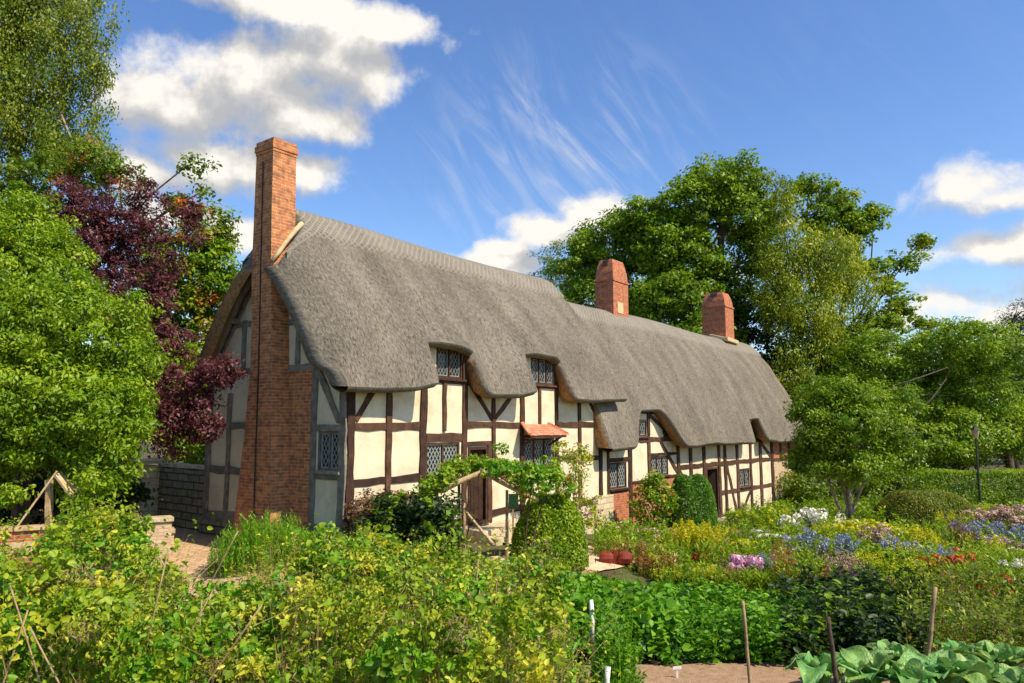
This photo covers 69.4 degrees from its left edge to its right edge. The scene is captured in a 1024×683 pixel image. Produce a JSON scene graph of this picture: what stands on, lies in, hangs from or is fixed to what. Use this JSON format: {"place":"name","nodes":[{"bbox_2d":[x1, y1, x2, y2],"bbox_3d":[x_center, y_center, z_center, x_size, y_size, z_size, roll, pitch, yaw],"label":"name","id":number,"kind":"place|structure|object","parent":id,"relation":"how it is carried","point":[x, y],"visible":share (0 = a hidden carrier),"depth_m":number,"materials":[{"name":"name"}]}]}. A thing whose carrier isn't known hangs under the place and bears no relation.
{"place":"outdoors","nodes":[
{"label":"outdoors","id":0,"kind":"place"},
{"bbox_2d":[140,526,345,619],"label":"brick path","id":1,"kind":"structure","parent":0,"point":[198,559],"depth_m":15.23,"materials":[{"name":"brick"}]},
{"bbox_2d":[0,0,1023,429],"label":"sky","id":2,"kind":"structure","parent":0,"point":[480,131],"materials":[{"name":"blue"}]},
{"bbox_2d":[97,434,1023,682],"bbox_3d":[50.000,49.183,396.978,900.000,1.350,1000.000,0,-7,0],"label":"ground","id":3,"kind":"structure","parent":0,"point":[631,574],"depth_m":15.71,"materials":[{"name":"soil"}]},
{"bbox_2d":[9,585,40,682],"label":"bamboo cane","id":4,"kind":"object","parent":3,"relation":"on","point":[25,634],"visible":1,"depth_m":5.00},
{"bbox_2d":[0,522,84,569],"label":"brick wall","id":5,"kind":"structure","parent":3,"relation":"on","point":[17,532],"depth_m":11.96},
{"bbox_2d":[17,471,93,525],"bbox_3d":[-7.605,2.661,12.544,1.168,0.944,0.595,1,-7,-9],"label":"wooden trestle","id":6,"kind":"object","parent":5,"relation":"on","point":[48,487],"visible":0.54,"depth_m":12.51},
{"bbox_2d":[0,0,129,205],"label":"birch tree","id":7,"kind":"object","parent":3,"relation":"on","point":[20,60],"visible":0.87,"depth_m":21.14,"materials":[{"name":"green plant"}]},
{"bbox_2d":[0,449,164,526],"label":"shade laurel","id":8,"kind":"object","parent":3,"relation":"on","point":[139,492],"visible":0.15,"depth_m":16.12,"materials":[{"name":"green plant"}]},
{"bbox_2d":[0,178,174,527],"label":"apple tree","id":9,"kind":"object","parent":3,"relation":"on","point":[41,316],"visible":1,"depth_m":13.29,"materials":[{"name":"green plant"}]},
{"bbox_2d":[29,459,164,524],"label":"stone wall","id":10,"kind":"structure","parent":3,"relation":"on","point":[152,478],"depth_m":19.58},
{"bbox_2d":[0,135,222,410],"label":"berry tree","id":11,"kind":"object","parent":3,"relation":"on","point":[114,167],"visible":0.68,"depth_m":19.56,"materials":[{"name":"green plant"}]},
{"bbox_2d":[37,164,247,511],"bbox_3d":[-8.623,0.135,17.209,6.344,9.060,3.012,-2,-7,20],"label":"plum tree","id":12,"kind":"object","parent":3,"relation":"on","point":[101,228],"visible":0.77,"depth_m":17.22,"materials":[{"name":"purple plant"}]},
{"bbox_2d":[143,515,173,566],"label":"brick pier","id":13,"kind":"structure","parent":3,"relation":"on","point":[162,532],"depth_m":14.88,"materials":[{"name":"stone"}]},
{"bbox_2d":[112,199,243,464],"bbox_3d":[-10.253,0.423,22.345,4.376,9.732,3.829,4,-8,-29],"label":"rowan tree","id":14,"kind":"object","parent":3,"relation":"on","point":[198,303],"visible":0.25,"depth_m":22.36,"materials":[{"name":"green plant"}]},
{"bbox_2d":[157,462,203,530],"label":"stone wall","id":15,"kind":"structure","parent":3,"relation":"on","point":[181,486],"depth_m":18.95,"materials":[{"name":"stone"}]},
{"bbox_2d":[206,508,312,578],"bbox_3d":[-4.832,3.877,14.280,2.061,1.282,1.339,0,-7,0],"label":"rosemary bush","id":16,"kind":"object","parent":3,"relation":"on","point":[248,536],"visible":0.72,"depth_m":13.98,"materials":[{"name":"green plant"}]},
{"bbox_2d":[298,521,345,553],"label":"rosemary bush","id":17,"kind":"object","parent":3,"relation":"on","point":[317,534],"visible":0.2,"depth_m":13.80,"materials":[{"name":"green plant"}]},
{"bbox_2d":[0,499,647,682],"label":"bean plants","id":18,"kind":"object","parent":3,"relation":"on","point":[76,621],"visible":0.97,"depth_m":5.86,"materials":[{"name":"green plant"}]},
{"bbox_2d":[224,521,431,668],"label":"seeding plants","id":19,"kind":"object","parent":3,"relation":"on","point":[262,574],"visible":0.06,"depth_m":12.56,"materials":[{"name":"green plant"}]},
{"bbox_2d":[340,488,418,538],"bbox_3d":[-2.638,3.681,15.084,1.641,1.418,1.809,0,-7,0],"label":"beech bush","id":20,"kind":"object","parent":3,"relation":"on","point":[363,501],"visible":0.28,"depth_m":14.53,"materials":[{"name":"brown plant"}]},
{"bbox_2d":[345,484,467,554],"bbox_3d":[-1.698,3.507,13.854,2.838,1.622,1.946,-6,-9,42],"label":"laurel bush","id":21,"kind":"object","parent":3,"relation":"on","point":[410,514],"visible":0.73,"depth_m":13.56,"materials":[{"name":"green plant"}]},
{"bbox_2d":[418,453,487,557],"bbox_3d":[-1.095,3.229,13.746,0.938,2.247,1.793,-2,-7,19],"label":"climbing vine","id":22,"kind":"object","parent":3,"relation":"on","point":[454,467],"visible":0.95,"depth_m":13.54,"materials":[{"name":"green plant"}]},
{"bbox_2d":[427,468,538,563],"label":"garden arch","id":23,"kind":"structure","parent":3,"relation":"on","point":[473,476],"depth_m":13.79,"materials":[{"name":"brown wood"}]},
{"bbox_2d":[182,137,802,547],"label":"thatched cottage","id":24,"kind":"structure","parent":3,"relation":"on","point":[376,363],"depth_m":17.81,"materials":[{"name":"plant"}]},
{"bbox_2d":[312,431,339,474],"bbox_3d":[-3.767,2.283,15.222,0.830,0.878,0.195,-5,-8,37],"label":"window","id":25,"kind":"structure","parent":24,"relation":"in","point":[327,440],"depth_m":15.26,"materials":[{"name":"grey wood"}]},
{"bbox_2d":[426,442,463,479],"bbox_3d":[-1.603,2.776,17.127,0.195,0.857,1.260,-5,-8,37],"label":"window","id":26,"kind":"structure","parent":24,"relation":"in","point":[435,452],"depth_m":17.10,"materials":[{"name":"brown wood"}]},
{"bbox_2d":[436,347,466,381],"bbox_3d":[-1.481,0.529,17.546,0.195,0.818,1.020,-5,-8,37],"label":"window","id":27,"kind":"structure","parent":24,"relation":"in","point":[448,362],"depth_m":17.55,"materials":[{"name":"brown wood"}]},
{"bbox_2d":[467,446,491,525],"bbox_3d":[-0.959,3.514,18.123,0.617,1.855,0.730,-5,-8,37],"label":"door","id":28,"kind":"structure","parent":24,"relation":"in","point":[479,486],"depth_m":18.22,"materials":[{"name":"brown wood"}]},
{"bbox_2d":[524,438,554,467],"bbox_3d":[0.746,3.065,20.190,0.195,0.827,1.600,-5,-8,37],"label":"window","id":29,"kind":"structure","parent":24,"relation":"in","point":[535,449],"depth_m":20.29,"materials":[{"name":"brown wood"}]},
{"bbox_2d":[531,357,558,387],"bbox_3d":[0.864,0.857,20.602,0.195,0.807,1.250,-5,-8,37],"label":"window","id":30,"kind":"structure","parent":24,"relation":"in","point":[542,371],"depth_m":20.68,"materials":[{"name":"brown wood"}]},
{"bbox_2d":[610,462,629,491],"bbox_3d":[3.374,4.290,23.512,0.195,0.878,1.220,-5,-8,37],"label":"window","id":31,"kind":"structure","parent":24,"relation":"in","point":[618,475],"depth_m":23.54,"materials":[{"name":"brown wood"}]},
{"bbox_2d":[651,456,671,477],"bbox_3d":[5.173,4.382,25.873,0.195,0.718,1.450,-5,-8,37],"label":"window","id":32,"kind":"structure","parent":24,"relation":"in","point":[660,463],"depth_m":26.02,"materials":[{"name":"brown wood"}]},
{"bbox_2d":[706,467,721,516],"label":"door","id":33,"kind":"structure","parent":24,"relation":"in","point":[712,472],"depth_m":29.83,"materials":[{"name":"brown wood"}]},
{"bbox_2d":[413,542,577,681],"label":"currant bushes","id":34,"kind":"object","parent":3,"relation":"on","point":[465,554],"visible":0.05,"depth_m":12.06,"materials":[{"name":"green plant"}]},
{"bbox_2d":[473,442,576,552],"bbox_3d":[0.380,3.228,14.173,2.271,2.567,1.572,2,-7,-19],"label":"climbing vine","id":35,"kind":"object","parent":3,"relation":"on","point":[528,473],"visible":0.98,"depth_m":13.92,"materials":[{"name":"green plant"}]},
{"bbox_2d":[510,492,588,570],"bbox_3d":[0.778,3.879,15.251,1.650,1.533,1.490,0,-7,0],"label":"topiary bush","id":36,"kind":"object","parent":3,"relation":"on","point":[558,515],"visible":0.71,"depth_m":14.83,"materials":[{"name":"green plant"}]},
{"bbox_2d":[501,440,606,532],"bbox_3d":[0.964,3.660,17.885,3.153,2.523,1.351,5,-8,-37],"label":"climbing rose","id":37,"kind":"object","parent":3,"relation":"on","point":[577,469],"visible":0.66,"depth_m":18.47,"materials":[{"name":"green plant"}]},
{"bbox_2d":[527,238,592,304],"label":"grey willow","id":38,"kind":"object","parent":3,"relation":"on","point":[546,259],"visible":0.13,"depth_m":62.65,"materials":[{"name":"green plant"}]},
{"bbox_2d":[546,624,598,682],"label":"green plant","id":39,"kind":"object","parent":3,"relation":"on","point":[574,673],"depth_m":7.06,"materials":[{"name":"green plant"}]},
{"bbox_2d":[541,194,683,321],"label":"ash tree","id":40,"kind":"object","parent":3,"relation":"on","point":[588,253],"visible":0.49,"depth_m":49.49,"materials":[{"name":"green plant"}]},
{"bbox_2d":[583,585,652,682],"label":"green plant","id":41,"kind":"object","parent":3,"relation":"on","point":[621,665],"depth_m":7.34,"materials":[{"name":"green plant"}]},
{"bbox_2d":[554,570,700,663],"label":"plants","id":42,"kind":"object","parent":3,"relation":"on","point":[660,612],"visible":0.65,"depth_m":10.66,"materials":[{"name":"green plant"}]},
{"bbox_2d":[589,537,686,565],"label":"bronze grass","id":43,"kind":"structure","parent":3,"relation":"on","point":[638,551],"depth_m":16.67,"materials":[{"name":"brown plant"}]},
{"bbox_2d":[627,469,681,528],"bbox_3d":[4.240,4.885,22.187,1.641,2.056,1.554,0,-7,0],"label":"rose bush","id":44,"kind":"object","parent":3,"relation":"on","point":[650,487],"visible":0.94,"depth_m":22.01,"materials":[{"name":"green plant"}]},
{"bbox_2d":[630,551,681,578],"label":"bronze grass","id":45,"kind":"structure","parent":3,"relation":"on","point":[644,566],"depth_m":15.57,"materials":[{"name":"brown plant"}]},
{"bbox_2d":[646,566,687,583],"bbox_3d":[3.142,4.791,15.100,0.906,0.373,0.893,-5,-9,39],"label":"loosestrife","id":46,"kind":"object","parent":3,"relation":"on","point":[655,577],"visible":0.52,"depth_m":15.02,"materials":[{"name":"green plant"}]},
{"bbox_2d":[600,524,781,553],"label":"edging flowers","id":47,"kind":"object","parent":3,"relation":"on","point":[644,537],"visible":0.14,"depth_m":19.88,"materials":[{"name":"green plant"}]},
{"bbox_2d":[665,473,717,533],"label":"topiary bush","id":48,"kind":"object","parent":3,"relation":"on","point":[696,484],"visible":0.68,"depth_m":22.31,"materials":[{"name":"green plant"}]},
{"bbox_2d":[664,518,728,553],"bbox_3d":[4.631,4.901,18.607,1.619,0.888,1.528,0,-7,0],"label":"goldenrod","id":49,"kind":"object","parent":3,"relation":"on","point":[691,528],"visible":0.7,"depth_m":18.38,"materials":[{"name":"yellow plant"}]},
{"bbox_2d":[613,148,788,342],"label":"chestnut tree","id":50,"kind":"object","parent":3,"relation":"on","point":[727,193],"visible":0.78,"depth_m":45.69,"materials":[{"name":"green plant"}]},
{"bbox_2d":[689,563,728,588],"bbox_3d":[3.975,4.771,15.066,0.890,0.467,1.116,0,-7,0],"label":"loosestrife","id":51,"kind":"object","parent":3,"relation":"on","point":[709,570],"visible":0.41,"depth_m":14.89,"materials":[{"name":"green plant"}]},
{"bbox_2d":[650,577,827,665],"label":"potato plants","id":52,"kind":"object","parent":3,"relation":"on","point":[713,624],"visible":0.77,"depth_m":10.41,"materials":[{"name":"green plant"}]},
{"bbox_2d":[726,554,763,579],"bbox_3d":[4.892,4.764,15.549,0.813,0.578,0.909,0,-7,0],"label":"phlox","id":53,"kind":"object","parent":3,"relation":"on","point":[736,562],"visible":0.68,"depth_m":15.43,"materials":[{"name":"pink plant"}]},
{"bbox_2d":[741,601,751,682],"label":"garden stake","id":54,"kind":"object","parent":3,"relation":"on","point":[746,643],"visible":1,"depth_m":7.68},
{"bbox_2d":[739,566,777,591],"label":"iris leaves","id":55,"kind":"object","parent":3,"relation":"on","point":[764,579],"visible":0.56,"depth_m":14.47,"materials":[{"name":"green plant"}]},
{"bbox_2d":[735,501,792,535],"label":"hollyhock","id":56,"kind":"object","parent":3,"relation":"on","point":[769,516],"visible":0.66,"depth_m":23.43,"materials":[{"name":"green plant"}]},
{"bbox_2d":[768,537,798,581],"bbox_3d":[5.489,4.480,14.983,0.607,0.970,0.638,0,-7,0],"label":"amaranth","id":57,"kind":"object","parent":3,"relation":"on","point":[780,557],"visible":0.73,"depth_m":15.01,"materials":[{"name":"orange plant"}]},
{"bbox_2d":[771,513,808,535],"bbox_3d":[8.271,5.525,22.147,0.767,0.792,1.106,5,-9,-39],"label":"white phlox","id":58,"kind":"object","parent":3,"relation":"on","point":[790,519],"visible":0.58,"depth_m":22.05,"materials":[{"name":"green plant"}]},
{"bbox_2d":[587,511,1023,590],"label":"border foliage","id":59,"kind":"object","parent":3,"relation":"on","point":[938,528],"visible":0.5,"depth_m":17.42,"materials":[{"name":"green plant"}]},
{"bbox_2d":[781,527,830,559],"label":"globe thistle","id":60,"kind":"object","parent":3,"relation":"on","point":[802,537],"visible":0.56,"depth_m":18.04,"materials":[{"name":"teal plant"}]},
{"bbox_2d":[745,173,894,484],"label":"golden willow","id":61,"kind":"object","parent":3,"relation":"on","point":[826,267],"visible":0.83,"depth_m":42.47,"materials":[{"name":"green plant"}]},
{"bbox_2d":[795,506,845,531],"bbox_3d":[9.852,5.747,23.735,1.409,0.870,1.358,2,-7,-20],"label":"white phlox","id":62,"kind":"object","parent":3,"relation":"on","point":[810,514],"visible":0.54,"depth_m":23.70,"materials":[{"name":"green plant"}]},
{"bbox_2d":[783,651,860,682],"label":"cabbage","id":63,"kind":"object","parent":3,"relation":"on","point":[814,669],"visible":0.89,"depth_m":8.33,"materials":[{"name":"green plant"}]},
{"bbox_2d":[826,617,838,682],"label":"garden stake","id":64,"kind":"object","parent":3,"relation":"on","point":[833,654],"visible":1,"depth_m":7.76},
{"bbox_2d":[804,532,862,563],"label":"globe thistle","id":65,"kind":"object","parent":3,"relation":"on","point":[847,543],"visible":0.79,"depth_m":17.07,"materials":[{"name":"teal plant"}]},
{"bbox_2d":[812,545,870,575],"bbox_3d":[6.852,4.643,15.350,1.124,0.750,1.440,0,-7,0],"label":"teasel","id":66,"kind":"object","parent":3,"relation":"on","point":[847,564],"visible":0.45,"depth_m":15.35,"materials":[{"name":"brown plant"}]},
{"bbox_2d":[767,565,939,666],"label":"kale plants","id":67,"kind":"object","parent":3,"relation":"on","point":[863,614],"visible":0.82,"depth_m":10.85,"materials":[{"name":"green plant"}]},
{"bbox_2d":[732,284,978,410],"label":"dark holly","id":68,"kind":"object","parent":3,"relation":"on","point":[758,336],"visible":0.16,"depth_m":44.43,"materials":[{"name":"green plant"}]},
{"bbox_2d":[777,372,935,519],"bbox_3d":[11.950,3.804,25.426,5.386,5.528,3.778,0,-7,0],"label":"orchard tree","id":69,"kind":"object","parent":3,"relation":"on","point":[822,449],"visible":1,"depth_m":25.31,"materials":[{"name":"green plant"}]},
{"bbox_2d":[775,171,949,445],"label":"oak tree","id":70,"kind":"object","parent":3,"relation":"on","point":[840,209],"visible":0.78,"depth_m":50.52,"materials":[{"name":"green plant"}]},
{"bbox_2d":[773,463,953,509],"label":"undergrowth","id":71,"kind":"object","parent":3,"relation":"on","point":[873,487],"visible":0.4,"depth_m":35.21,"materials":[{"name":"green plant"}]},
{"bbox_2d":[836,645,898,682],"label":"cabbage","id":72,"kind":"object","parent":3,"relation":"on","point":[865,663],"visible":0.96,"depth_m":8.42,"materials":[{"name":"green plant"}]},
{"bbox_2d":[818,518,918,544],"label":"yellow daisy","id":73,"kind":"object","parent":3,"relation":"on","point":[852,526],"visible":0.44,"depth_m":20.99,"materials":[{"name":"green plant"}]},
{"bbox_2d":[851,549,886,572],"bbox_3d":[7.592,4.775,15.796,0.662,0.645,0.858,3,-7,-22],"label":"mullein","id":74,"kind":"object","parent":3,"relation":"on","point":[866,561],"visible":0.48,"depth_m":15.67,"materials":[{"name":"yellow plant"}]},
{"bbox_2d":[722,488,1023,532],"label":"border foliage","id":75,"kind":"object","parent":3,"relation":"on","point":[864,510],"visible":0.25,"depth_m":30.30,"materials":[{"name":"green plant"}]},
{"bbox_2d":[854,523,893,549],"bbox_3d":[9.489,5.128,19.208,0.963,0.836,0.893,4,-8,-30],"label":"sedum","id":76,"kind":"object","parent":3,"relation":"on","point":[875,538],"visible":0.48,"depth_m":19.13,"materials":[{"name":"pink plant"}]},
{"bbox_2d":[854,543,911,572],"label":"sunflower","id":77,"kind":"object","parent":3,"relation":"on","point":[878,548],"visible":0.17,"depth_m":16.07,"materials":[{"name":"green plant"}]},
{"bbox_2d":[864,639,920,682],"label":"cabbage","id":78,"kind":"object","parent":3,"relation":"on","point":[885,644],"visible":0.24,"depth_m":9.17,"materials":[{"name":"green plant"}]},
{"bbox_2d":[877,534,923,554],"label":"globe thistle","id":79,"kind":"object","parent":3,"relation":"on","point":[883,544],"visible":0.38,"depth_m":16.98,"materials":[{"name":"teal plant"}]},
{"bbox_2d":[875,554,929,580],"bbox_3d":[8.049,4.720,15.113,1.181,0.628,0.824,3,-7,-25],"label":"ladys mantle","id":80,"kind":"object","parent":3,"relation":"on","point":[896,567],"visible":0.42,"depth_m":15.08,"materials":[{"name":"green plant"}]},
{"bbox_2d":[877,652,938,682],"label":"cabbage","id":81,"kind":"object","parent":3,"relation":"on","point":[909,667],"visible":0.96,"depth_m":8.22,"materials":[{"name":"green plant"}]},
{"bbox_2d":[798,316,1023,489],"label":"maple tree","id":82,"kind":"object","parent":3,"relation":"on","point":[954,418],"visible":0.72,"depth_m":38.72,"materials":[{"name":"green plant"}]},
{"bbox_2d":[871,489,978,529],"bbox_3d":[14.758,5.979,26.493,3.415,1.353,2.727,0,-7,0],"label":"topiary mound","id":83,"kind":"object","parent":3,"relation":"on","point":[920,504],"visible":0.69,"depth_m":25.75,"materials":[{"name":"green plant"}]},
{"bbox_2d":[925,587,936,655],"bbox_3d":[4.990,3.652,8.837,0.278,1.397,0.065,0,-7,0],"label":"garden stake","id":84,"kind":"object","parent":3,"relation":"on","point":[931,621],"visible":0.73,"depth_m":8.86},
{"bbox_2d":[912,526,950,556],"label":"yellow daisy","id":85,"kind":"object","parent":3,"relation":"on","point":[931,535],"visible":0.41,"depth_m":18.46,"materials":[{"name":"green plant"}]},
{"bbox_2d":[897,648,990,682],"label":"cabbage","id":86,"kind":"object","parent":3,"relation":"on","point":[947,671],"visible":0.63,"depth_m":8.24,"materials":[{"name":"green plant"}]},
{"bbox_2d":[868,338,1023,490],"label":"dark yew","id":87,"kind":"object","parent":3,"relation":"on","point":[1008,462],"visible":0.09,"depth_m":43.90,"materials":[{"name":"green plant"}]},
{"bbox_2d":[934,510,975,534],"bbox_3d":[13.966,5.775,23.417,1.274,0.876,1.237,7,-9,-45],"label":"mullein","id":88,"kind":"object","parent":3,"relation":"on","point":[954,517],"visible":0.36,"depth_m":23.35,"materials":[{"name":"yellow plant"}]},
{"bbox_2d":[931,547,982,574],"bbox_3d":[9.264,4.681,15.321,0.927,0.786,0.743,-1,-7,10],"label":"crocosmia","id":89,"kind":"object","parent":3,"relation":"on","point":[951,560],"visible":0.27,"depth_m":15.35,"materials":[{"name":"red plant"}]},
{"bbox_2d":[891,552,1023,654],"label":"border foliage","id":90,"kind":"object","parent":3,"relation":"on","point":[968,629],"visible":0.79,"depth_m":11.01,"materials":[{"name":"green plant"}]},
{"bbox_2d":[942,515,979,547],"bbox_3d":[12.038,5.169,19.968,0.900,0.937,0.952,0,-7,0],"label":"artichoke","id":91,"kind":"object","parent":3,"relation":"on","point":[962,533],"visible":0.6,"depth_m":19.86,"materials":[{"name":"green plant"}]},
{"bbox_2d":[901,468,1023,506],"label":"clipped hedge","id":92,"kind":"object","parent":3,"relation":"on","point":[1000,474],"visible":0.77,"depth_m":32.60,"materials":[{"name":"green plant"}]},
{"bbox_2d":[930,638,994,682],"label":"cabbage","id":93,"kind":"object","parent":3,"relation":"on","point":[962,648],"visible":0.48,"depth_m":9.15,"materials":[{"name":"green plant"}]},
{"bbox_2d":[943,518,997,544],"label":"globe thistle","id":94,"kind":"object","parent":3,"relation":"on","point":[971,528],"visible":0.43,"depth_m":20.80,"materials":[{"name":"teal plant"}]},
{"bbox_2d":[948,560,1004,588],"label":"iris leaves","id":95,"kind":"object","parent":3,"relation":"on","point":[963,565],"visible":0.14,"depth_m":14.58,"materials":[{"name":"green plant"}]},
{"bbox_2d":[971,424,981,504],"bbox_3d":[20.535,5.576,32.575,0.367,3.831,0.367,0,-7,0],"label":"lamp post","id":96,"kind":"object","parent":3,"relation":"on","point":[975,431],"visible":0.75,"depth_m":32.62,"materials":[{"name":"metal"}]},
{"bbox_2d":[938,653,1016,682],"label":"cabbage","id":97,"kind":"object","parent":3,"relation":"on","point":[989,670],"visible":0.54,"depth_m":8.14,"materials":[{"name":"green plant"}]},
{"bbox_2d":[963,529,1012,552],"bbox_3d":[11.420,4.960,17.846,0.951,0.858,1.108,4,-8,-29],"label":"mullein","id":98,"kind":"object","parent":3,"relation":"on","point":[999,544],"visible":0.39,"depth_m":17.77,"materials":[{"name":"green plant"}]},
{"bbox_2d":[954,545,1023,569],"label":"phlox leaves","id":99,"kind":"object","parent":3,"relation":"on","point":[1009,555],"visible":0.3,"depth_m":16.07,"materials":[{"name":"green plant"}]},
{"bbox_2d":[960,504,1023,535],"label":"joe pye weed","id":100,"kind":"object","parent":3,"relation":"on","point":[1007,513],"visible":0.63,"depth_m":23.83,"materials":[{"name":"pink plant"}]},
{"bbox_2d":[968,298,1023,475],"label":"pine tree","id":101,"kind":"object","parent":3,"relation":"on","point":[1017,318],"visible":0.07,"depth_m":58.40,"materials":[{"name":"green plant"}]},
{"bbox_2d":[972,640,1023,665],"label":"cabbage","id":102,"kind":"object","parent":3,"relation":"on","point":[1006,654],"visible":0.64,"depth_m":9.07,"materials":[{"name":"green plant"}]},
{"bbox_2d":[972,574,1023,611],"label":"dahlia","id":103,"kind":"object","parent":3,"relation":"on","point":[1007,584],"visible":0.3,"depth_m":13.33,"materials":[{"name":"green plant"}]},
{"bbox_2d":[987,521,1023,548],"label":"globe thistle","id":104,"kind":"object","parent":3,"relation":"on","point":[1001,526],"visible":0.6,"depth_m":20.11,"materials":[{"name":"teal plant"}]},
{"bbox_2d":[994,663,1023,682],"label":"cabbage","id":105,"kind":"object","parent":3,"relation":"on","point":[1019,672],"visible":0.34,"depth_m":8.40,"materials":[{"name":"green plant"}]},
{"bbox_2d":[397,536,741,606],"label":"garden path","id":106,"kind":"structure","parent":0,"point":[598,565],"depth_m":15.64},
{"bbox_2d":[599,549,632,564],"bbox_3d":[2.243,4.663,15.970,0.700,0.328,0.268,0,-7,0],"label":"terracotta pot","id":107,"kind":"object","parent":106,"relation":"on","point":[614,556],"visible":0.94,"depth_m":15.88,"materials":[{"name":"red ceramic"}]},
{"bbox_2d":[511,661,1023,682],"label":"garden path","id":108,"kind":"structure","parent":0,"point":[767,672],"depth_m":9.63,"materials":[{"name":"gravel"}]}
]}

